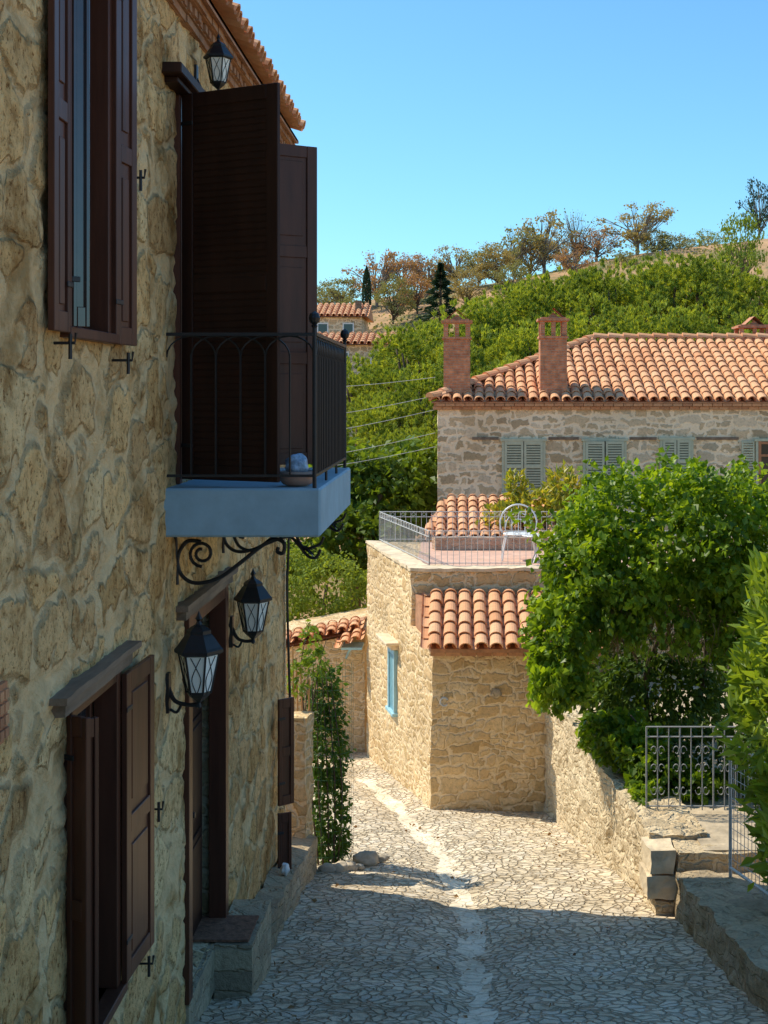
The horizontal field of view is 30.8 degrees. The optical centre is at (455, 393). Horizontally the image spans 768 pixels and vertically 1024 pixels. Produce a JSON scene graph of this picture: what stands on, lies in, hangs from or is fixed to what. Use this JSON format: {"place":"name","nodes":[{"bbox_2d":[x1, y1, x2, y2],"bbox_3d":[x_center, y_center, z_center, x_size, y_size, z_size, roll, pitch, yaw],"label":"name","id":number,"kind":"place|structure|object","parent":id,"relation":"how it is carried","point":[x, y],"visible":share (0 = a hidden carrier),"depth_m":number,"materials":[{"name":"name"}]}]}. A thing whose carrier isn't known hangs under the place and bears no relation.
{"place":"outdoors","nodes":[
{"label":"outdoors","id":0,"kind":"place"},
{"bbox_2d":[195,750,767,1023],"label":"street","id":1,"kind":"structure","parent":0,"point":[362,962],"depth_m":11.97,"materials":[{"name":"stone"}]},
{"bbox_2d":[318,863,335,872],"bbox_3d":[-1.384,5.100,14.901,0.200,0.118,0.139,0,0,0],"label":"boulder","id":2,"kind":"object","parent":1,"relation":"on","point":[328,867],"visible":0.96,"depth_m":14.86,"materials":[{"name":"stone"}]},
{"bbox_2d":[332,861,348,872],"bbox_3d":[-1.250,5.101,14.948,0.210,0.131,0.164,0,0,0],"label":"boulder","id":3,"kind":"object","parent":1,"relation":"on","point":[340,866],"visible":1,"depth_m":14.90,"materials":[{"name":"stone"}]},
{"bbox_2d":[353,851,378,866],"bbox_3d":[-1.000,5.147,15.356,0.288,0.201,0.277,0,0,0],"label":"boulder","id":4,"kind":"object","parent":1,"relation":"on","point":[368,858],"visible":0.88,"depth_m":15.27,"materials":[{"name":"stone"}]},
{"bbox_2d":[356,779,498,1023],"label":"street gutter","id":5,"kind":"object","parent":1,"relation":"on","point":[474,980],"visible":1,"depth_m":13.06,"materials":[{"name":"stone"}]},
{"bbox_2d":[238,819,683,1021],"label":"dry leaves","id":6,"kind":"object","parent":1,"relation":"on","point":[337,884],"visible":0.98,"depth_m":12.41,"materials":[{"name":"brown plant"}]},
{"bbox_2d":[233,0,767,304],"label":"sky","id":7,"kind":"structure","parent":0,"point":[431,124],"materials":[{"name":"blue"}]},
{"bbox_2d":[289,239,767,620],"bbox_3d":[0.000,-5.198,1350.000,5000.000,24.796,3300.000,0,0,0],"label":"ground","id":8,"kind":"structure","parent":0,"point":[379,310],"depth_m":90.16,"materials":[{"name":"soil"}]},
{"bbox_2d":[0,0,349,1023],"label":"stone house","id":9,"kind":"structure","parent":8,"relation":"on","point":[172,380],"depth_m":7.79,"materials":[{"name":"stone"}]},
{"bbox_2d":[60,0,118,343],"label":"window","id":10,"kind":"structure","parent":9,"relation":"in","point":[100,329],"depth_m":6.94,"materials":[{"name":"brown paint"}]},
{"bbox_2d":[62,672,127,1023],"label":"window","id":11,"kind":"structure","parent":9,"relation":"in","point":[106,701],"depth_m":7.12,"materials":[{"name":"brown paint"}]},
{"bbox_2d":[173,95,181,483],"bbox_3d":[-1.798,-0.655,9.525,0.125,2.450,1.590,0,0,0],"label":"balcony door","id":12,"kind":"structure","parent":9,"relation":"in","point":[177,364],"depth_m":8.73,"materials":[{"name":"brown paint"}]},
{"bbox_2d":[165,611,222,713],"bbox_3d":[-1.593,1.634,8.450,0.355,0.628,0.260,0,0,0],"label":"wall lantern","id":13,"kind":"object","parent":9,"relation":"attached to","point":[198,649],"depth_m":8.39,"materials":[{"name":"black metal"}]},
{"bbox_2d":[182,585,228,1004],"bbox_3d":[-1.845,2.705,9.790,0.230,2.530,1.560,0,0,0],"label":"door","id":14,"kind":"structure","parent":9,"relation":"in","point":[217,608],"depth_m":10.45,"materials":[{"name":"brown paint"}]},
{"bbox_2d":[194,33,232,89],"bbox_3d":[-1.634,-2.194,9.350,0.272,0.468,0.177,0,0,0],"label":"wall lantern","id":15,"kind":"object","parent":9,"relation":"attached to","point":[218,57],"depth_m":9.31,"materials":[{"name":"black metal"}]},
{"bbox_2d":[193,915,258,941],"bbox_3d":[-1.773,3.953,10.264,0.560,0.024,0.473,0,0,0],"label":"doorstep","id":16,"kind":"object","parent":9,"relation":"on","point":[234,928],"visible":0.72,"depth_m":10.23,"materials":[{"name":"stone"}]},
{"bbox_2d":[229,569,271,647],"bbox_3d":[-1.603,1.674,10.850,0.335,0.628,0.260,0,0,0],"label":"wall lantern","id":17,"kind":"object","parent":9,"relation":"attached to","point":[252,597],"depth_m":10.79,"materials":[{"name":"black metal"}]},
{"bbox_2d":[280,453,311,486],"bbox_3d":[-0.985,0.472,8.620,0.240,0.206,0.240,0,0,0],"label":"flower bowl","id":18,"kind":"object","parent":9,"relation":"on","point":[299,463],"visible":0.84,"depth_m":8.54,"materials":[{"name":"ceramic"}]},
{"bbox_2d":[257,833,315,947],"bbox_3d":[-1.627,5.145,12.928,0.317,1.764,4.010,0,0,0],"label":"stone ledge","id":19,"kind":"object","parent":8,"relation":"on","point":[283,893],"visible":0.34,"depth_m":13.04,"materials":[{"name":"beige stone"}]},
{"bbox_2d":[280,863,289,875],"bbox_3d":[-1.603,4.455,13.001,0.089,0.126,0.121,0,0,-22],"label":"boulder","id":20,"kind":"object","parent":19,"relation":"on","point":[284,869],"visible":1,"depth_m":12.96,"materials":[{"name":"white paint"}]},
{"bbox_2d":[286,711,313,834],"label":"garden wall","id":21,"kind":"structure","parent":8,"relation":"on","point":[300,808],"depth_m":14.76,"materials":[{"name":"stone"}]},
{"bbox_2d":[286,608,366,754],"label":"lane end house","id":22,"kind":"structure","parent":8,"relation":"on","point":[343,635],"depth_m":24.77,"materials":[{"name":"stone"}]},
{"bbox_2d":[286,541,367,621],"bbox_3d":[-3.030,4.927,28.933,2.983,3.747,2.117,0,0,0],"label":"round bush","id":23,"kind":"object","parent":8,"relation":"on","point":[302,604],"visible":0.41,"depth_m":28.59,"materials":[{"name":"green plant"}]},
{"bbox_2d":[317,284,337,303],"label":"hill tree","id":24,"kind":"object","parent":8,"relation":"on","point":[320,289],"visible":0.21,"depth_m":93.63,"materials":[{"name":"green plant"}]},
{"bbox_2d":[299,659,356,864],"bbox_3d":[-1.426,4.174,15.401,0.636,2.493,0.589,0,0,0],"label":"climbing shrub","id":25,"kind":"object","parent":8,"relation":"on","point":[326,775],"visible":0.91,"depth_m":15.29,"materials":[{"name":"green plant"}]},
{"bbox_2d":[286,617,329,712],"bbox_3d":[-1.634,3.022,15.175,0.497,1.157,0.319,0,0,-29],"label":"climbing rose","id":26,"kind":"object","parent":25,"relation":"attached to","point":[308,661],"visible":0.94,"depth_m":15.15,"materials":[{"name":"green plant"}]},
{"bbox_2d":[304,660,352,860],"bbox_3d":[-1.410,4.150,15.400,0.544,2.300,0.543,0,0,0],"label":"wire netting","id":27,"kind":"object","parent":25,"relation":"attached to","point":[342,753],"visible":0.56,"depth_m":15.33,"materials":[{"name":"grey metal"}]},
{"bbox_2d":[317,276,361,304],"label":"hill tree","id":28,"kind":"object","parent":8,"relation":"on","point":[336,297],"visible":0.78,"depth_m":91.71,"materials":[{"name":"green plant"}]},
{"bbox_2d":[317,301,373,334],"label":"hillside house","id":29,"kind":"structure","parent":8,"relation":"on","point":[356,316],"depth_m":70.00,"materials":[{"name":"ceramic"}]},
{"bbox_2d":[317,323,327,334],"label":"window","id":30,"kind":"structure","parent":29,"relation":"in","point":[322,327],"depth_m":69.97,"materials":[{"name":"white glass"}]},
{"bbox_2d":[343,323,353,334],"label":"window","id":31,"kind":"structure","parent":29,"relation":"in","point":[348,326],"depth_m":69.97,"materials":[{"name":"white glass"}]},
{"bbox_2d":[318,331,399,436],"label":"hillside house","id":32,"kind":"structure","parent":8,"relation":"on","point":[360,342],"depth_m":60.00,"materials":[{"name":"tile"}]},
{"bbox_2d":[286,429,437,599],"bbox_3d":[-2.498,3.888,32.909,5.517,6.227,4.784,0,0,0],"label":"fig tree","id":33,"kind":"object","parent":8,"relation":"on","point":[403,481],"visible":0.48,"depth_m":32.38,"materials":[{"name":"green plant"}]},
{"bbox_2d":[361,266,371,308],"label":"cypress tree","id":34,"kind":"object","parent":8,"relation":"on","point":[366,296],"visible":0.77,"depth_m":79.85,"materials":[{"name":"green plant"}]},
{"bbox_2d":[340,248,412,307],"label":"hill tree","id":35,"kind":"object","parent":8,"relation":"on","point":[393,268],"visible":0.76,"depth_m":91.62,"materials":[{"name":"brown plant"}]},
{"bbox_2d":[346,398,413,446],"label":"pine tree","id":36,"kind":"object","parent":8,"relation":"on","point":[365,430],"visible":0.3,"depth_m":40.54,"materials":[{"name":"green plant"}]},
{"bbox_2d":[346,351,432,445],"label":"pine tree","id":37,"kind":"object","parent":8,"relation":"on","point":[363,394],"visible":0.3,"depth_m":45.32,"materials":[{"name":"green plant"}]},
{"bbox_2d":[347,390,436,541],"bbox_3d":[-1.519,3.006,42.196,4.386,6.325,5.210,0,0,11],"label":"pine tree","id":38,"kind":"object","parent":8,"relation":"on","point":[394,409],"visible":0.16,"depth_m":41.39,"materials":[{"name":"green plant"}]},
{"bbox_2d":[372,273,416,323],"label":"hill tree","id":39,"kind":"object","parent":8,"relation":"on","point":[393,308],"visible":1,"depth_m":85.67,"materials":[{"name":"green plant"}]},
{"bbox_2d":[356,431,436,517],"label":"pine tree","id":40,"kind":"object","parent":8,"relation":"on","point":[378,442],"visible":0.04,"depth_m":37.71,"materials":[{"name":"green plant"}]},
{"bbox_2d":[372,252,427,287],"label":"hill tree","id":41,"kind":"object","parent":8,"relation":"on","point":[410,262],"visible":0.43,"depth_m":93.49,"materials":[{"name":"brown plant"}]},
{"bbox_2d":[376,414,437,541],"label":"pine tree","id":42,"kind":"object","parent":8,"relation":"on","point":[433,436],"visible":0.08,"depth_m":37.61,"materials":[{"name":"green plant"}]},
{"bbox_2d":[391,268,432,313],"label":"hill tree","id":43,"kind":"object","parent":8,"relation":"on","point":[422,283],"visible":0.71,"depth_m":87.83,"materials":[{"name":"brown plant"}]},
{"bbox_2d":[356,319,476,419],"bbox_3d":[-0.843,0.998,48.940,5.465,7.291,5.048,0,0,-1],"label":"pine tree","id":44,"kind":"object","parent":8,"relation":"on","point":[402,336],"visible":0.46,"depth_m":48.57,"materials":[{"name":"green plant"}]},
{"bbox_2d":[367,358,471,434],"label":"pine tree","id":45,"kind":"object","parent":8,"relation":"on","point":[412,388],"visible":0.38,"depth_m":42.42,"materials":[{"name":"green plant"}]},
{"bbox_2d":[400,252,452,290],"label":"hill tree","id":46,"kind":"object","parent":8,"relation":"on","point":[431,276],"visible":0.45,"depth_m":94.70,"materials":[{"name":"brown plant"}]},
{"bbox_2d":[413,262,459,324],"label":"conifer tree","id":47,"kind":"object","parent":8,"relation":"on","point":[444,283],"visible":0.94,"depth_m":71.82,"materials":[{"name":"green plant"}]},
{"bbox_2d":[407,315,478,356],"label":"pine tree","id":48,"kind":"object","parent":8,"relation":"on","point":[415,323],"visible":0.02,"depth_m":54.79,"materials":[{"name":"green plant"}]},
{"bbox_2d":[375,297,511,377],"bbox_3d":[-0.013,0.441,51.937,6.774,8.222,5.702,0,0,-27],"label":"pine tree","id":49,"kind":"object","parent":8,"relation":"on","point":[494,322],"visible":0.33,"depth_m":51.15,"materials":[{"name":"green plant"}]},
{"bbox_2d":[427,244,484,286],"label":"hill tree","id":50,"kind":"object","parent":8,"relation":"on","point":[448,260],"visible":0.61,"depth_m":94.60,"materials":[{"name":"brown plant"}]},
{"bbox_2d":[447,266,490,305],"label":"hill tree","id":51,"kind":"object","parent":8,"relation":"on","point":[469,290],"visible":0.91,"depth_m":85.61,"materials":[{"name":"brown plant"}]},
{"bbox_2d":[403,324,536,417],"bbox_3d":[1.007,1.253,45.753,4.784,7.234,5.851,0,0,24],"label":"pine tree","id":52,"kind":"object","parent":8,"relation":"on","point":[479,353],"visible":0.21,"depth_m":45.56,"materials":[{"name":"green plant"}]},
{"bbox_2d":[451,249,496,287],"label":"hill tree","id":53,"kind":"object","parent":8,"relation":"on","point":[472,264],"visible":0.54,"depth_m":92.86,"materials":[{"name":"green plant"}]},
{"bbox_2d":[470,242,518,282],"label":"hill tree","id":54,"kind":"object","parent":8,"relation":"on","point":[506,256],"visible":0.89,"depth_m":91.62,"materials":[{"name":"brown plant"}]},
{"bbox_2d":[424,493,570,541],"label":"tiled house","id":55,"kind":"structure","parent":8,"relation":"on","point":[471,502],"depth_m":25.50,"materials":[{"name":"tile"}]},
{"bbox_2d":[470,352,529,375],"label":"pine tree","id":56,"kind":"object","parent":8,"relation":"on","point":[493,365],"visible":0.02,"depth_m":41.15,"materials":[{"name":"green plant"}]},
{"bbox_2d":[435,280,570,369],"bbox_3d":[1.946,-0.275,52.689,5.408,8.178,6.614,0,0,10],"label":"pine tree","id":57,"kind":"object","parent":8,"relation":"on","point":[510,312],"visible":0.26,"depth_m":52.46,"materials":[{"name":"green plant"}]},
{"bbox_2d":[487,260,533,302],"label":"hill tree","id":58,"kind":"object","parent":8,"relation":"on","point":[502,276],"visible":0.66,"depth_m":85.83,"materials":[{"name":"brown plant"}]},
{"bbox_2d":[476,224,547,279],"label":"hill tree","id":59,"kind":"object","parent":8,"relation":"on","point":[519,256],"visible":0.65,"depth_m":95.57,"materials":[{"name":"brown plant"}]},
{"bbox_2d":[482,279,556,320],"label":"pine tree","id":60,"kind":"object","parent":8,"relation":"on","point":[512,285],"visible":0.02,"depth_m":60.09,"materials":[{"name":"green plant"}]},
{"bbox_2d":[476,314,577,374],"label":"pine tree","id":61,"kind":"object","parent":8,"relation":"on","point":[532,334],"visible":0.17,"depth_m":45.33,"materials":[{"name":"green plant"}]},
{"bbox_2d":[506,232,549,274],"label":"hill tree","id":62,"kind":"object","parent":8,"relation":"on","point":[530,264],"visible":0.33,"depth_m":98.64,"materials":[{"name":"grey plant"}]},
{"bbox_2d":[475,459,588,529],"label":"loquat tree","id":63,"kind":"object","parent":8,"relation":"on","point":[551,498],"visible":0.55,"depth_m":25.46,"materials":[{"name":"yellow plant"}]},
{"bbox_2d":[510,208,579,272],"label":"hill tree","id":64,"kind":"object","parent":8,"relation":"on","point":[543,251],"visible":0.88,"depth_m":95.71,"materials":[{"name":"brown plant"}]},
{"bbox_2d":[366,536,735,811],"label":"terrace house","id":65,"kind":"structure","parent":8,"relation":"on","point":[453,722],"depth_m":19.57,"materials":[{"name":"stone"}]},
{"bbox_2d":[376,633,398,716],"bbox_3d":[-1.071,4.415,21.764,0.220,1.170,0.920,0,0,-13],"label":"window","id":66,"kind":"structure","parent":65,"relation":"in","point":[392,644],"depth_m":21.71,"materials":[{"name":"teal paint"}]},
{"bbox_2d":[499,504,537,560],"bbox_3d":[0.981,2.160,21.580,0.603,0.862,0.500,0,0,0],"label":"garden chair","id":67,"kind":"object","parent":65,"relation":"on","point":[513,533],"visible":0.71,"depth_m":21.79,"materials":[{"name":"white paint"}]},
{"bbox_2d":[379,511,675,564],"bbox_3d":[1.035,2.312,22.500,4.751,0.517,3.421,0,0,0],"label":"terrace railing","id":68,"kind":"object","parent":65,"relation":"on","point":[394,539],"visible":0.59,"depth_m":22.71,"materials":[{"name":"metal"}]},
{"bbox_2d":[494,266,622,339],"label":"pine tree","id":69,"kind":"object","parent":8,"relation":"on","point":[561,292],"visible":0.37,"depth_m":53.15,"materials":[{"name":"green plant"}]},
{"bbox_2d":[360,233,761,333],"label":"scrub","id":70,"kind":"object","parent":8,"relation":"on","point":[592,261],"visible":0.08,"depth_m":92.49,"materials":[{"name":"green plant"}]},
{"bbox_2d":[549,230,586,265],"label":"hill tree","id":71,"kind":"object","parent":8,"relation":"on","point":[559,241],"visible":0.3,"depth_m":98.72,"materials":[{"name":"brown plant"}]},
{"bbox_2d":[549,247,596,271],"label":"hill tree","id":72,"kind":"object","parent":8,"relation":"on","point":[566,262],"visible":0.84,"depth_m":89.59,"materials":[{"name":"brown plant"}]},
{"bbox_2d":[559,208,599,264],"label":"hill tree","id":73,"kind":"object","parent":8,"relation":"on","point":[573,229],"visible":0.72,"depth_m":96.87,"materials":[{"name":"grey plant"}]},
{"bbox_2d":[543,266,622,304],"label":"pine tree","id":74,"kind":"object","parent":8,"relation":"on","point":[566,278],"visible":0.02,"depth_m":61.41,"materials":[{"name":"green plant"}]},
{"bbox_2d":[567,226,623,261],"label":"hill tree","id":75,"kind":"object","parent":8,"relation":"on","point":[596,243],"visible":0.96,"depth_m":95.75,"materials":[{"name":"brown plant"}]},
{"bbox_2d":[426,307,767,552],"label":"long stone house","id":76,"kind":"structure","parent":8,"relation":"on","point":[589,397],"depth_m":30.00,"materials":[{"name":"ceramic"}]},
{"bbox_2d":[500,438,546,493],"bbox_3d":[1.460,1.575,29.960,1.000,1.210,0.120,0,0,0],"label":"window","id":77,"kind":"structure","parent":76,"relation":"in","point":[518,453],"depth_m":29.92,"materials":[{"name":"green paint"}]},
{"bbox_2d":[581,438,627,493],"bbox_3d":[3.210,1.590,29.920,1.000,1.240,0.201,0,0,0],"label":"window","id":78,"kind":"structure","parent":76,"relation":"in","point":[596,449],"depth_m":29.91,"materials":[{"name":"green paint"}]},
{"bbox_2d":[658,437,694,483],"bbox_3d":[4.760,1.450,29.960,0.780,1.020,0.120,0,0,0],"label":"window","id":79,"kind":"structure","parent":76,"relation":"in","point":[683,447],"depth_m":29.92,"materials":[{"name":"green paint"}]},
{"bbox_2d":[742,438,767,483],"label":"window","id":80,"kind":"structure","parent":76,"relation":"in","point":[761,444],"depth_m":29.93,"materials":[{"name":"green paint"}]},
{"bbox_2d":[557,303,656,341],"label":"pine tree","id":81,"kind":"object","parent":8,"relation":"on","point":[579,324],"visible":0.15,"depth_m":46.37,"materials":[{"name":"green plant"}]},
{"bbox_2d":[557,257,683,333],"bbox_3d":[6.418,-1.072,54.203,5.922,8.538,7.034,0,0,32],"label":"pine tree","id":82,"kind":"object","parent":8,"relation":"on","point":[593,276],"visible":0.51,"depth_m":52.92,"materials":[{"name":"green plant"}]},
{"bbox_2d":[606,250,638,267],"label":"hill tree","id":83,"kind":"object","parent":8,"relation":"on","point":[622,255],"visible":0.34,"depth_m":91.53,"materials":[{"name":"green plant"}]},
{"bbox_2d":[543,703,708,900],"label":"retaining wall","id":84,"kind":"structure","parent":8,"relation":"on","point":[600,814],"depth_m":15.42,"materials":[{"name":"stone"}]},
{"bbox_2d":[575,706,734,809],"bbox_3d":[1.976,3.893,15.239,1.186,0.962,2.280,0,0,-23],"label":"trailing shrub","id":85,"kind":"object","parent":84,"relation":"on","point":[615,739],"visible":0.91,"depth_m":14.75,"materials":[{"name":"green plant"}]},
{"bbox_2d":[646,726,735,809],"bbox_3d":[2.369,3.776,14.001,0.914,0.848,0.017,0,0,0],"label":"iron railing","id":86,"kind":"object","parent":84,"relation":"on","point":[680,770],"visible":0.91,"depth_m":13.99,"materials":[{"name":"metal"}]},
{"bbox_2d":[593,200,677,255],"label":"hill tree","id":87,"kind":"object","parent":8,"relation":"on","point":[642,228],"visible":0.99,"depth_m":94.58,"materials":[{"name":"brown plant"}]},
{"bbox_2d":[582,256,688,325],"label":"pine tree","id":88,"kind":"object","parent":8,"relation":"on","point":[634,261],"visible":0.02,"depth_m":61.51,"materials":[{"name":"green plant"}]},
{"bbox_2d":[631,226,675,252],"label":"hill tree","id":89,"kind":"object","parent":8,"relation":"on","point":[661,238],"visible":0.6,"depth_m":96.32,"materials":[{"name":"green plant"}]},
{"bbox_2d":[597,300,715,341],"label":"pine tree","id":90,"kind":"object","parent":8,"relation":"on","point":[638,324],"visible":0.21,"depth_m":46.40,"materials":[{"name":"green plant"}]},
{"bbox_2d":[589,251,745,329],"bbox_3d":[8.114,-1.456,55.245,6.868,8.492,5.616,0,0,41],"label":"pine tree","id":91,"kind":"object","parent":8,"relation":"on","point":[654,273],"visible":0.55,"depth_m":53.74,"materials":[{"name":"green plant"}]},
{"bbox_2d":[657,233,696,250],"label":"hill tree","id":92,"kind":"object","parent":8,"relation":"on","point":[681,237],"visible":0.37,"depth_m":96.58,"materials":[{"name":"green plant"}]},
{"bbox_2d":[624,252,730,313],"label":"pine tree","id":93,"kind":"object","parent":8,"relation":"on","point":[727,276],"visible":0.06,"depth_m":61.53,"materials":[{"name":"green plant"}]},
{"bbox_2d":[638,836,766,914],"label":"wall pier","id":94,"kind":"structure","parent":8,"relation":"on","point":[666,859],"depth_m":12.84,"materials":[{"name":"stone"}]},
{"bbox_2d":[688,228,723,246],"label":"hill tree","id":95,"kind":"object","parent":8,"relation":"on","point":[701,240],"visible":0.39,"depth_m":96.67,"materials":[{"name":"green plant"}]},
{"bbox_2d":[649,250,767,326],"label":"pine tree","id":96,"kind":"object","parent":8,"relation":"on","point":[711,275],"visible":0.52,"depth_m":53.99,"materials":[{"name":"green plant"}]},
{"bbox_2d":[657,300,764,340],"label":"pine tree","id":97,"kind":"object","parent":8,"relation":"on","point":[690,316],"visible":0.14,"depth_m":46.45,"materials":[{"name":"green plant"}]},
{"bbox_2d":[670,870,767,1019],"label":"parapet wall","id":98,"kind":"structure","parent":8,"relation":"on","point":[722,917],"depth_m":11.22,"materials":[{"name":"grey stone"}]},
{"bbox_2d":[707,544,767,891],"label":"laurel bush","id":99,"kind":"object","parent":98,"relation":"on","point":[741,675],"visible":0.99,"depth_m":11.18,"materials":[{"name":"green plant"}]},
{"bbox_2d":[729,739,767,899],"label":"iron railing","id":100,"kind":"object","parent":98,"relation":"on","point":[744,877],"visible":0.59,"depth_m":12.26,"materials":[{"name":"grey paint"}]},
{"bbox_2d":[689,267,767,332],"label":"pine tree","id":101,"kind":"object","parent":8,"relation":"on","point":[759,299],"visible":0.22,"depth_m":53.02,"materials":[{"name":"green plant"}]},
{"bbox_2d":[713,208,767,282],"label":"hill tree","id":102,"kind":"object","parent":8,"relation":"on","point":[749,254],"visible":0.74,"depth_m":77.78,"materials":[{"name":"green plant"}]},
{"bbox_2d":[713,305,767,340],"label":"pine tree","id":103,"kind":"object","parent":8,"relation":"on","point":[744,315],"visible":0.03,"depth_m":46.79,"materials":[{"name":"green plant"}]},
{"bbox_2d":[735,177,767,239],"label":"hill tree","id":104,"kind":"object","parent":8,"relation":"on","point":[760,211],"visible":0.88,"depth_m":97.77,"materials":[{"name":"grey plant"}]},
{"bbox_2d":[622,682,767,850],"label":"garden ground","id":105,"kind":"structure","parent":0,"point":[715,823],"depth_m":13.86,"materials":[{"name":"stone"}]},
{"bbox_2d":[507,445,767,721],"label":"grape vine","id":106,"kind":"object","parent":105,"relation":"on","point":[571,606],"visible":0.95,"depth_m":15.19,"materials":[{"name":"green plant"}]},
{"bbox_2d":[569,599,766,796],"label":"hedge","id":107,"kind":"object","parent":105,"relation":"on","point":[605,692],"visible":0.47,"depth_m":16.47,"materials":[{"name":"green plant"}]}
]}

